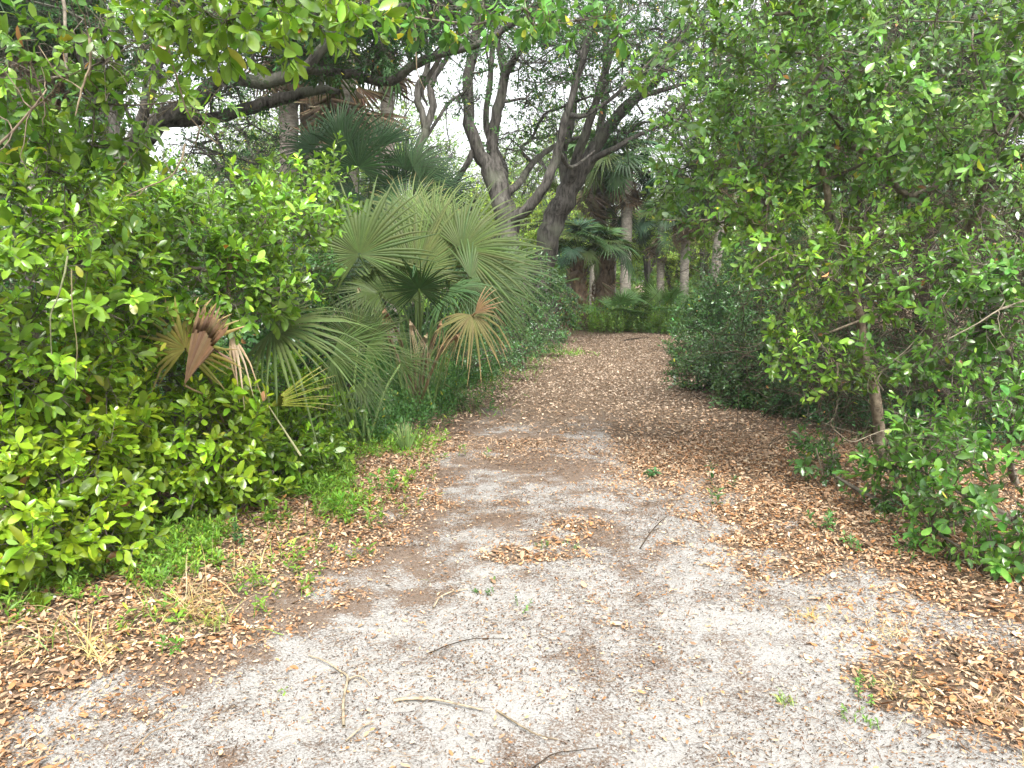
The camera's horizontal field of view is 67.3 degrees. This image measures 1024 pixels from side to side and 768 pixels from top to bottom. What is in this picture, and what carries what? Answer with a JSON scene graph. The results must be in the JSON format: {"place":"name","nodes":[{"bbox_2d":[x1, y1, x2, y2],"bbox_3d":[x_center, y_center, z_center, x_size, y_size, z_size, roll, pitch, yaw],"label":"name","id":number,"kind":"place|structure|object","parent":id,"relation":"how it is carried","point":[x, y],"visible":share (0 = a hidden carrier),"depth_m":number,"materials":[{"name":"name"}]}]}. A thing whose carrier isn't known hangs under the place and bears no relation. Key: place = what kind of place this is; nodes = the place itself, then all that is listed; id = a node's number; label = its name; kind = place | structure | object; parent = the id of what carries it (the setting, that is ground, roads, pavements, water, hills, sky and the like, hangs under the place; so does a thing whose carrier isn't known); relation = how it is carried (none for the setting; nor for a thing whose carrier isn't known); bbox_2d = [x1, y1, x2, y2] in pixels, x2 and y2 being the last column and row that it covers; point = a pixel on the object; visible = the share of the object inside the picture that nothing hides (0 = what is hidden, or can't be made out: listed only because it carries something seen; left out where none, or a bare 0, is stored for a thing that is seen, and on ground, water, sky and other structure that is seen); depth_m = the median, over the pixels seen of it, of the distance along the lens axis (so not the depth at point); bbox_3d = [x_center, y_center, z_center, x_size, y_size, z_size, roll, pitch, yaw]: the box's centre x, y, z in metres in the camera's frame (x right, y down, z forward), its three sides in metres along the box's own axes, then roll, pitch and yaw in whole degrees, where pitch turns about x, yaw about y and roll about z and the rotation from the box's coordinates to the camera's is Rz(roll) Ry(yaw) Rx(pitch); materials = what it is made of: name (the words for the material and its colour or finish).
{"place":"outdoors","nodes":[
{"label":"outdoors","id":0,"kind":"place"},
{"bbox_2d":[92,0,406,94],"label":"overhanging branch","id":1,"kind":"object","parent":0,"point":[228,29],"visible":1,"depth_m":3.22,"materials":[{"name":"green plant"}]},
{"bbox_2d":[168,48,224,160],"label":"bare twig","id":2,"kind":"object","parent":1,"relation":"attached to","point":[186,109],"visible":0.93,"depth_m":3.46,"materials":[{"name":"wood"}]},
{"bbox_2d":[338,0,634,61],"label":"overhanging branch","id":3,"kind":"object","parent":1,"relation":"attached to","point":[546,20],"visible":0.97,"depth_m":3.96,"materials":[{"name":"green plant"}]},
{"bbox_2d":[42,335,975,767],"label":"path","id":4,"kind":"structure","parent":0,"point":[568,729],"depth_m":3.30,"materials":[{"name":"sand"}]},
{"bbox_2d":[0,421,491,634],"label":"leafy weeds","id":5,"kind":"object","parent":4,"relation":"on","point":[175,533],"visible":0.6,"depth_m":4.38,"materials":[{"name":"green plant"}]},
{"bbox_2d":[0,339,576,654],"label":"green grass","id":6,"kind":"structure","parent":4,"relation":"on","point":[53,637],"depth_m":4.63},
{"bbox_2d":[308,655,348,726],"bbox_3d":[-0.691,1.185,3.041,0.108,0.021,0.583,-4,9,-26],"label":"fallen stick","id":7,"kind":"object","parent":4,"relation":"on","point":[343,698],"visible":1,"depth_m":3.00,"materials":[{"name":"wood"}]},
{"bbox_2d":[393,696,482,710],"bbox_3d":[-0.276,1.197,2.894,0.355,0.028,0.040,2,8,13],"label":"fallen stick","id":8,"kind":"object","parent":4,"relation":"on","point":[419,698],"visible":1,"depth_m":2.91,"materials":[{"name":"wood"}]},
{"bbox_2d":[446,301,573,381],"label":"bank shrub","id":9,"kind":"object","parent":4,"relation":"on","point":[537,333],"visible":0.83,"depth_m":11.43,"materials":[{"name":"green plant"}]},
{"bbox_2d":[0,410,1023,767],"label":"bark debris","id":10,"kind":"object","parent":4,"relation":"on","point":[614,614],"visible":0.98,"depth_m":3.28,"materials":[{"name":"brown plant"}]},
{"bbox_2d":[0,333,1023,767],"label":"fallen leaves","id":11,"kind":"object","parent":4,"relation":"on","point":[766,439],"visible":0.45,"depth_m":4.34,"materials":[{"name":"brown plant"}]},
{"bbox_2d":[852,668,875,705],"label":"seedling","id":12,"kind":"object","parent":4,"relation":"on","point":[857,679],"visible":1,"depth_m":2.96,"materials":[{"name":"green plant"}]},
{"bbox_2d":[831,664,943,720],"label":"dry grass tuft","id":13,"kind":"object","parent":4,"relation":"on","point":[886,693],"visible":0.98,"depth_m":2.95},
{"bbox_2d":[0,284,1023,767],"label":"ground","id":14,"kind":"structure","parent":0,"point":[784,586],"depth_m":3.71,"materials":[{"name":"plant"}]},
{"bbox_2d":[0,572,53,609],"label":"grass tuft","id":15,"kind":"object","parent":14,"relation":"on","point":[31,586],"visible":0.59,"depth_m":3.63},
{"bbox_2d":[0,605,108,677],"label":"dry grass tuft","id":16,"kind":"object","parent":14,"relation":"on","point":[39,637],"visible":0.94,"depth_m":3.29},
{"bbox_2d":[0,0,129,323],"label":"cabbage palm","id":17,"kind":"object","parent":14,"relation":"on","point":[58,90],"visible":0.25,"depth_m":8.90,"materials":[{"name":"green plant"}]},
{"bbox_2d":[0,333,176,626],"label":"bay shrub","id":18,"kind":"object","parent":14,"relation":"on","point":[29,539],"visible":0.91,"depth_m":3.87,"materials":[{"name":"green plant"}]},
{"bbox_2d":[0,111,190,445],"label":"glossy shrub","id":19,"kind":"object","parent":14,"relation":"on","point":[90,302],"visible":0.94,"depth_m":3.84,"materials":[{"name":"green plant"}]},
{"bbox_2d":[0,56,81,168],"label":"bare twig","id":20,"kind":"object","parent":19,"relation":"attached to","point":[12,131],"visible":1,"depth_m":3.36,"materials":[{"name":"wood"}]},
{"bbox_2d":[49,256,68,354],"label":"hanging vine","id":21,"kind":"object","parent":19,"relation":"hanging from","point":[63,277],"visible":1,"depth_m":3.28,"materials":[{"name":"brown plant"}]},
{"bbox_2d":[0,0,246,230],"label":"overhanging branch","id":22,"kind":"object","parent":19,"relation":"attached to","point":[112,79],"visible":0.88,"depth_m":3.80,"materials":[{"name":"green plant"}]},
{"bbox_2d":[39,0,99,115],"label":"bare twig","id":23,"kind":"object","parent":22,"relation":"attached to","point":[89,66],"visible":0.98,"depth_m":3.53,"materials":[{"name":"wood"}]},
{"bbox_2d":[126,143,198,195],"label":"bare twig","id":24,"kind":"object","parent":22,"relation":"attached to","point":[178,164],"visible":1,"depth_m":3.40,"materials":[{"name":"wood"}]},
{"bbox_2d":[60,601,160,667],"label":"dry grass tuft","id":25,"kind":"object","parent":14,"relation":"on","point":[91,650],"visible":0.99,"depth_m":3.20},
{"bbox_2d":[0,0,227,268],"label":"woodland tree","id":26,"kind":"object","parent":14,"relation":"on","point":[92,93],"visible":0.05,"depth_m":13.41,"materials":[{"name":"green plant"}]},
{"bbox_2d":[9,336,300,540],"bbox_3d":[-2.249,0.339,4.903,1.669,1.340,1.544,0,8,0],"label":"bay shrub","id":27,"kind":"object","parent":14,"relation":"on","point":[194,481],"visible":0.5,"depth_m":4.71,"materials":[{"name":"green plant"}]},
{"bbox_2d":[68,538,263,650],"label":"dry grass tuft","id":28,"kind":"object","parent":14,"relation":"on","point":[189,609],"visible":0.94,"depth_m":3.62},
{"bbox_2d":[0,64,336,459],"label":"shade shrub","id":29,"kind":"object","parent":14,"relation":"on","point":[245,339],"visible":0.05,"depth_m":6.68,"materials":[{"name":"green plant"}]},
{"bbox_2d":[155,634,183,654],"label":"seedling","id":30,"kind":"object","parent":14,"relation":"on","point":[171,640],"visible":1,"depth_m":3.25,"materials":[{"name":"green plant"}]},
{"bbox_2d":[14,130,365,427],"bbox_3d":[-2.117,-0.559,5.513,1.992,2.797,3.091,0,8,0],"label":"glossy shrub","id":31,"kind":"object","parent":14,"relation":"on","point":[255,241],"visible":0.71,"depth_m":4.87,"materials":[{"name":"green plant"}]},
{"bbox_2d":[133,250,260,440],"bbox_3d":[-1.894,-0.107,4.909,0.706,1.648,1.281,0,8,0],"label":"dead palmetto","id":32,"kind":"object","parent":14,"relation":"on","point":[198,346],"visible":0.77,"depth_m":4.49,"materials":[{"name":"brown plant"}]},
{"bbox_2d":[183,592,244,634],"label":"dry grass tuft","id":33,"kind":"object","parent":14,"relation":"on","point":[210,620],"visible":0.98,"depth_m":3.49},
{"bbox_2d":[166,64,301,321],"bbox_3d":[-8.204,-5.554,23.684,6.283,7.818,5.495,6,10,37],"label":"woodland tree","id":34,"kind":"object","parent":14,"relation":"on","point":[247,143],"visible":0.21,"depth_m":22.60,"materials":[{"name":"green plant"}]},
{"bbox_2d":[211,536,289,577],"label":"dry grass tuft","id":35,"kind":"object","parent":14,"relation":"on","point":[247,563],"visible":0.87,"depth_m":4.16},
{"bbox_2d":[171,346,367,495],"bbox_3d":[-1.817,0.435,5.920,1.341,1.451,1.796,0,8,0],"label":"bay shrub","id":36,"kind":"object","parent":14,"relation":"on","point":[286,457],"visible":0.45,"depth_m":5.73,"materials":[{"name":"green plant"}]},
{"bbox_2d":[19,320,561,448],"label":"undergrowth","id":37,"kind":"object","parent":14,"relation":"on","point":[445,394],"visible":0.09,"depth_m":9.03,"materials":[{"name":"green plant"}]},
{"bbox_2d":[229,1,360,343],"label":"cabbage palm","id":38,"kind":"object","parent":14,"relation":"on","point":[291,116],"visible":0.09,"depth_m":12.89,"materials":[{"name":"brown plant"}]},
{"bbox_2d":[217,108,372,311],"bbox_3d":[-8.790,-7.403,32.569,6.464,9.020,7.392,5,10,33],"label":"woodland tree","id":39,"kind":"object","parent":14,"relation":"on","point":[361,182],"visible":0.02,"depth_m":31.37,"materials":[{"name":"green plant"}]},
{"bbox_2d":[264,2,328,333],"bbox_3d":[-3.469,-4.196,13.394,2.624,7.760,2.765,7,11,42],"label":"cabbage palm","id":40,"kind":"object","parent":14,"relation":"on","point":[303,119],"visible":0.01,"depth_m":13.36,"materials":[{"name":"brown plant"}]},
{"bbox_2d":[200,210,394,427],"bbox_3d":[-2.078,-0.663,7.817,1.815,2.326,1.868,0,8,0],"label":"shade shrub","id":41,"kind":"object","parent":14,"relation":"on","point":[322,273],"visible":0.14,"depth_m":7.55,"materials":[{"name":"green plant"}]},
{"bbox_2d":[0,0,614,345],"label":"oak tree","id":42,"kind":"object","parent":14,"relation":"on","point":[177,117],"visible":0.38,"depth_m":9.12,"materials":[{"name":"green plant"}]},
{"bbox_2d":[212,287,442,466],"bbox_3d":[-1.315,-0.065,6.196,1.357,1.503,3.029,0,8,0],"label":"palmetto","id":43,"kind":"object","parent":14,"relation":"on","point":[360,331],"visible":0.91,"depth_m":5.91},
{"bbox_2d":[269,366,335,455],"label":"palmetto frond","id":44,"kind":"object","parent":43,"relation":"attached to","point":[283,401],"visible":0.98,"depth_m":4.81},
{"bbox_2d":[255,1,430,357],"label":"cabbage palm","id":45,"kind":"object","parent":14,"relation":"on","point":[360,94],"visible":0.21,"depth_m":11.37,"materials":[{"name":"green plant"}]},
{"bbox_2d":[328,488,361,519],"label":"seedling","id":46,"kind":"object","parent":14,"relation":"on","point":[339,499],"visible":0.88,"depth_m":5.00,"materials":[{"name":"green plant"}]},
{"bbox_2d":[273,96,418,368],"bbox_3d":[-2.140,-1.934,10.398,2.237,4.005,1.171,2,8,15],"label":"back palmetto","id":47,"kind":"object","parent":14,"relation":"on","point":[361,157],"visible":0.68,"depth_m":10.09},
{"bbox_2d":[363,466,402,492],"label":"seedling","id":48,"kind":"object","parent":14,"relation":"on","point":[392,473],"visible":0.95,"depth_m":5.64,"materials":[{"name":"green plant"}]},
{"bbox_2d":[358,1,440,343],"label":"cabbage palm","id":49,"kind":"object","parent":14,"relation":"on","point":[384,105],"visible":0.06,"depth_m":14.32,"materials":[{"name":"green plant"}]},
{"bbox_2d":[331,78,478,231],"bbox_3d":[-4.483,-7.156,30.418,7.392,9.142,6.464,2,8,11],"label":"woodland tree","id":50,"kind":"object","parent":14,"relation":"on","point":[439,143],"visible":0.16,"depth_m":29.50,"materials":[{"name":"green plant"}]},
{"bbox_2d":[392,420,418,450],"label":"palmetto seedling","id":51,"kind":"object","parent":14,"relation":"on","point":[405,441],"visible":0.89,"depth_m":6.92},
{"bbox_2d":[240,195,585,354],"bbox_3d":[-0.601,-1.847,14.166,3.401,2.907,9.478,5,10,32],"label":"bank shrub","id":52,"kind":"object","parent":14,"relation":"on","point":[567,299],"visible":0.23,"depth_m":14.36,"materials":[{"name":"green plant"}]},
{"bbox_2d":[357,108,479,367],"bbox_3d":[-1.315,-1.902,10.678,1.795,3.862,1.211,0,8,0],"label":"back palmetto","id":53,"kind":"object","parent":14,"relation":"on","point":[422,167],"visible":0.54,"depth_m":10.66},
{"bbox_2d":[276,173,564,414],"bbox_3d":[-0.948,-1.069,8.482,2.956,2.848,2.846,5,9,30],"label":"palmetto","id":54,"kind":"object","parent":14,"relation":"on","point":[399,256],"visible":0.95,"depth_m":7.90,"materials":[{"name":"green plant"}]},
{"bbox_2d":[398,0,515,342],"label":"slender tree","id":55,"kind":"object","parent":14,"relation":"on","point":[426,122],"visible":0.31,"depth_m":13.46,"materials":[{"name":"green plant"}]},
{"bbox_2d":[442,162,520,311],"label":"woodland tree","id":56,"kind":"object","parent":14,"relation":"on","point":[484,205],"visible":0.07,"depth_m":26.12,"materials":[{"name":"green plant"}]},
{"bbox_2d":[455,118,567,238],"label":"woodland tree","id":57,"kind":"object","parent":14,"relation":"on","point":[511,173],"visible":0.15,"depth_m":35.91,"materials":[{"name":"green plant"}]},
{"bbox_2d":[0,145,1023,306],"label":"woods","id":58,"kind":"object","parent":14,"relation":"on","point":[637,280],"depth_m":41.94,"materials":[{"name":"green plant"}]},
{"bbox_2d":[488,180,592,272],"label":"woodland tree","id":59,"kind":"object","parent":14,"relation":"on","point":[539,215],"visible":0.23,"depth_m":24.18,"materials":[{"name":"green plant"}]},
{"bbox_2d":[520,177,581,287],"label":"cabbage palm","id":60,"kind":"object","parent":14,"relation":"on","point":[553,187],"visible":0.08,"depth_m":29.04,"materials":[{"name":"green plant"}]},
{"bbox_2d":[505,83,625,305],"bbox_3d":[2.293,-7.705,32.582,6.464,9.637,7.392,-6,10,-34],"label":"woodland tree","id":61,"kind":"object","parent":14,"relation":"on","point":[542,163],"visible":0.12,"depth_m":31.97,"materials":[{"name":"green plant"}]},
{"bbox_2d":[552,264,581,334],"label":"young palm","id":62,"kind":"object","parent":14,"relation":"on","point":[566,325],"visible":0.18,"depth_m":20.34,"materials":[{"name":"green plant"}]},
{"bbox_2d":[399,0,738,348],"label":"oak tree","id":63,"kind":"object","parent":14,"relation":"on","point":[491,162],"visible":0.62,"depth_m":15.39,"materials":[{"name":"brown plant"}]},
{"bbox_2d":[556,218,611,329],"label":"cabbage palm","id":64,"kind":"object","parent":14,"relation":"on","point":[578,256],"visible":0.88,"depth_m":22.05,"materials":[{"name":"green plant"}]},
{"bbox_2d":[380,292,817,334],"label":"undergrowth","id":65,"kind":"object","parent":14,"relation":"on","point":[611,324],"visible":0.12,"depth_m":21.44,"materials":[{"name":"green plant"}]},
{"bbox_2d":[565,221,643,327],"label":"cabbage palm","id":66,"kind":"object","parent":14,"relation":"on","point":[604,284],"visible":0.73,"depth_m":23.00,"materials":[{"name":"green plant"}]},
{"bbox_2d":[567,127,643,303],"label":"cabbage palm","id":67,"kind":"object","parent":14,"relation":"on","point":[593,200],"visible":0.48,"depth_m":25.53,"materials":[{"name":"green plant"}]},
{"bbox_2d":[582,289,647,323],"bbox_3d":[2.837,-2.187,21.679,1.987,1.011,1.920,0,8,0],"label":"saw palmetto","id":68,"kind":"object","parent":14,"relation":"on","point":[622,299],"visible":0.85,"depth_m":21.52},
{"bbox_2d":[600,195,643,307],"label":"cabbage palm","id":69,"kind":"object","parent":14,"relation":"on","point":[616,222],"visible":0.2,"depth_m":25.93,"materials":[{"name":"green plant"}]},
{"bbox_2d":[589,110,667,313],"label":"cabbage palm","id":70,"kind":"object","parent":14,"relation":"on","point":[628,200],"visible":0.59,"depth_m":25.15,"materials":[{"name":"green plant"}]},
{"bbox_2d":[607,185,671,305],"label":"woodland tree","id":71,"kind":"object","parent":14,"relation":"on","point":[647,267],"visible":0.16,"depth_m":35.53,"materials":[{"name":"green plant"}]},
{"bbox_2d":[468,0,827,342],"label":"oak tree","id":72,"kind":"object","parent":14,"relation":"on","point":[560,206],"visible":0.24,"depth_m":17.26,"materials":[{"name":"brown plant"}]},
{"bbox_2d":[619,272,684,324],"bbox_3d":[3.918,-2.426,22.508,2.169,1.748,2.017,-3,9,-19],"label":"saw palmetto","id":73,"kind":"object","parent":14,"relation":"on","point":[650,281],"visible":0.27,"depth_m":22.33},
{"bbox_2d":[632,195,678,314],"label":"cabbage palm","id":74,"kind":"object","parent":14,"relation":"on","point":[642,222],"visible":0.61,"depth_m":29.39,"materials":[{"name":"green plant"}]},
{"bbox_2d":[626,284,696,323],"bbox_3d":[4.258,-2.108,21.399,2.330,1.406,2.310,0,8,0],"label":"saw palmetto","id":75,"kind":"object","parent":14,"relation":"on","point":[668,296],"visible":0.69,"depth_m":21.49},
{"bbox_2d":[640,218,710,290],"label":"woodland tree","id":76,"kind":"object","parent":14,"relation":"on","point":[669,274],"visible":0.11,"depth_m":30.14,"materials":[{"name":"green plant"}]},
{"bbox_2d":[639,152,732,311],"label":"cabbage palm","id":77,"kind":"object","parent":14,"relation":"on","point":[684,265],"visible":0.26,"depth_m":24.38,"materials":[{"name":"green plant"}]},
{"bbox_2d":[651,211,739,293],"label":"woodland tree","id":78,"kind":"object","parent":14,"relation":"on","point":[699,257],"visible":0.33,"depth_m":28.34,"materials":[{"name":"green plant"}]},
{"bbox_2d":[610,52,805,288],"bbox_3d":[7.628,-8.014,30.471,8.871,10.892,7.757,5,10,32],"label":"woodland tree","id":79,"kind":"object","parent":14,"relation":"on","point":[681,141],"visible":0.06,"depth_m":30.22,"materials":[{"name":"green plant"}]},
{"bbox_2d":[675,103,759,307],"bbox_3d":[6.414,-5.178,23.474,2.887,6.882,2.731,5,9,29],"label":"cabbage palm","id":80,"kind":"object","parent":14,"relation":"on","point":[716,242],"visible":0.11,"depth_m":23.47,"materials":[{"name":"green plant"}]},
{"bbox_2d":[662,216,847,365],"bbox_3d":[3.891,-1.625,13.579,2.562,2.667,6.182,0,8,0],"label":"bank shrub","id":81,"kind":"object","parent":14,"relation":"on","point":[702,306],"visible":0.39,"depth_m":12.78,"materials":[{"name":"green plant"}]},
{"bbox_2d":[656,298,871,421],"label":"bank shrub","id":82,"kind":"object","parent":14,"relation":"on","point":[709,370],"visible":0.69,"depth_m":9.21,"materials":[{"name":"green plant"}]},
{"bbox_2d":[665,204,874,331],"bbox_3d":[6.256,-2.745,20.279,3.635,3.361,9.556,0,8,0],"label":"bank shrub","id":83,"kind":"object","parent":14,"relation":"on","point":[701,287],"visible":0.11,"depth_m":20.50,"materials":[{"name":"green plant"}]},
{"bbox_2d":[647,0,966,308],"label":"woodland tree","id":84,"kind":"object","parent":14,"relation":"on","point":[742,148],"visible":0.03,"depth_m":18.04,"materials":[{"name":"green plant"}]},
{"bbox_2d":[611,0,1023,424],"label":"leafy canopy tree","id":85,"kind":"object","parent":14,"relation":"on","point":[956,155],"visible":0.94,"depth_m":5.44,"materials":[{"name":"green plant"}]},
{"bbox_2d":[687,128,955,470],"bbox_3d":[2.232,-0.512,5.713,1.838,2.704,1.405,3,9,21],"label":"slender tree","id":86,"kind":"object","parent":14,"relation":"on","point":[830,226],"visible":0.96,"depth_m":5.49,"materials":[{"name":"green plant"}]},
{"bbox_2d":[805,507,838,530],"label":"seedling","id":87,"kind":"object","parent":14,"relation":"on","point":[829,515],"visible":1,"depth_m":4.77,"materials":[{"name":"green plant"}]},
{"bbox_2d":[630,78,1023,481],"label":"twiggy shrub","id":88,"kind":"object","parent":14,"relation":"on","point":[922,299],"visible":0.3,"depth_m":7.25,"materials":[{"name":"green plant"}]},
{"bbox_2d":[679,0,1023,375],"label":"leafy canopy tree","id":89,"kind":"object","parent":14,"relation":"on","point":[796,96],"visible":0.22,"depth_m":7.63,"materials":[{"name":"green plant"}]},
{"bbox_2d":[754,379,968,534],"bbox_3d":[2.591,0.666,5.578,1.160,1.228,2.114,0,8,0],"label":"bank shrub","id":90,"kind":"object","parent":14,"relation":"on","point":[831,461],"visible":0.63,"depth_m":5.67,"materials":[{"name":"green plant"}]},
{"bbox_2d":[699,0,1023,352],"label":"woodland tree","id":91,"kind":"object","parent":14,"relation":"on","point":[843,90],"visible":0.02,"depth_m":11.78,"materials":[{"name":"green plant"}]},
{"bbox_2d":[699,322,1023,451],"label":"undergrowth","id":92,"kind":"object","parent":14,"relation":"on","point":[910,413],"visible":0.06,"depth_m":7.72,"materials":[{"name":"green plant"}]},
{"bbox_2d":[753,235,1023,434],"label":"shade shrub","id":93,"kind":"object","parent":14,"relation":"on","point":[845,323],"visible":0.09,"depth_m":8.62,"materials":[{"name":"green plant"}]},
{"bbox_2d":[858,610,924,648],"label":"dry grass tuft","id":94,"kind":"object","parent":14,"relation":"on","point":[897,630],"visible":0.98,"depth_m":3.41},
{"bbox_2d":[778,0,1023,353],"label":"woodland tree","id":95,"kind":"object","parent":14,"relation":"on","point":[973,19],"visible":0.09,"depth_m":10.05,"materials":[{"name":"green plant"}]},
{"bbox_2d":[893,528,938,562],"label":"seedling","id":96,"kind":"object","parent":14,"relation":"on","point":[919,531],"visible":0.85,"depth_m":4.28,"materials":[{"name":"green plant"}]},
{"bbox_2d":[827,347,1023,582],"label":"glossy shrub","id":97,"kind":"object","parent":14,"relation":"on","point":[977,498],"visible":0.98,"depth_m":4.22,"materials":[{"name":"green plant"}]},
{"bbox_2d":[841,189,1023,485],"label":"glossy shrub","id":98,"kind":"object","parent":14,"relation":"on","point":[977,281],"visible":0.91,"depth_m":4.71,"materials":[{"name":"green plant"}]},
{"bbox_2d":[932,287,1023,344],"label":"bare twig","id":99,"kind":"object","parent":98,"relation":"attached to","point":[1007,306],"visible":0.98,"depth_m":4.39,"materials":[{"name":"wood"}]},
{"bbox_2d":[845,0,1023,339],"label":"woodland tree","id":100,"kind":"object","parent":14,"relation":"on","point":[932,195],"visible":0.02,"depth_m":16.55,"materials":[{"name":"green plant"}]},
{"bbox_2d":[874,643,1023,763],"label":"dry grass tuft","id":101,"kind":"object","parent":14,"relation":"on","point":[961,697],"visible":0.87,"depth_m":2.92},
{"bbox_2d":[933,672,1023,736],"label":"dry grass tuft","id":102,"kind":"object","parent":14,"relation":"on","point":[994,712],"visible":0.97,"depth_m":2.81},
{"bbox_2d":[13,0,1023,282],"label":"sky","id":103,"kind":"structure","parent":0,"point":[167,134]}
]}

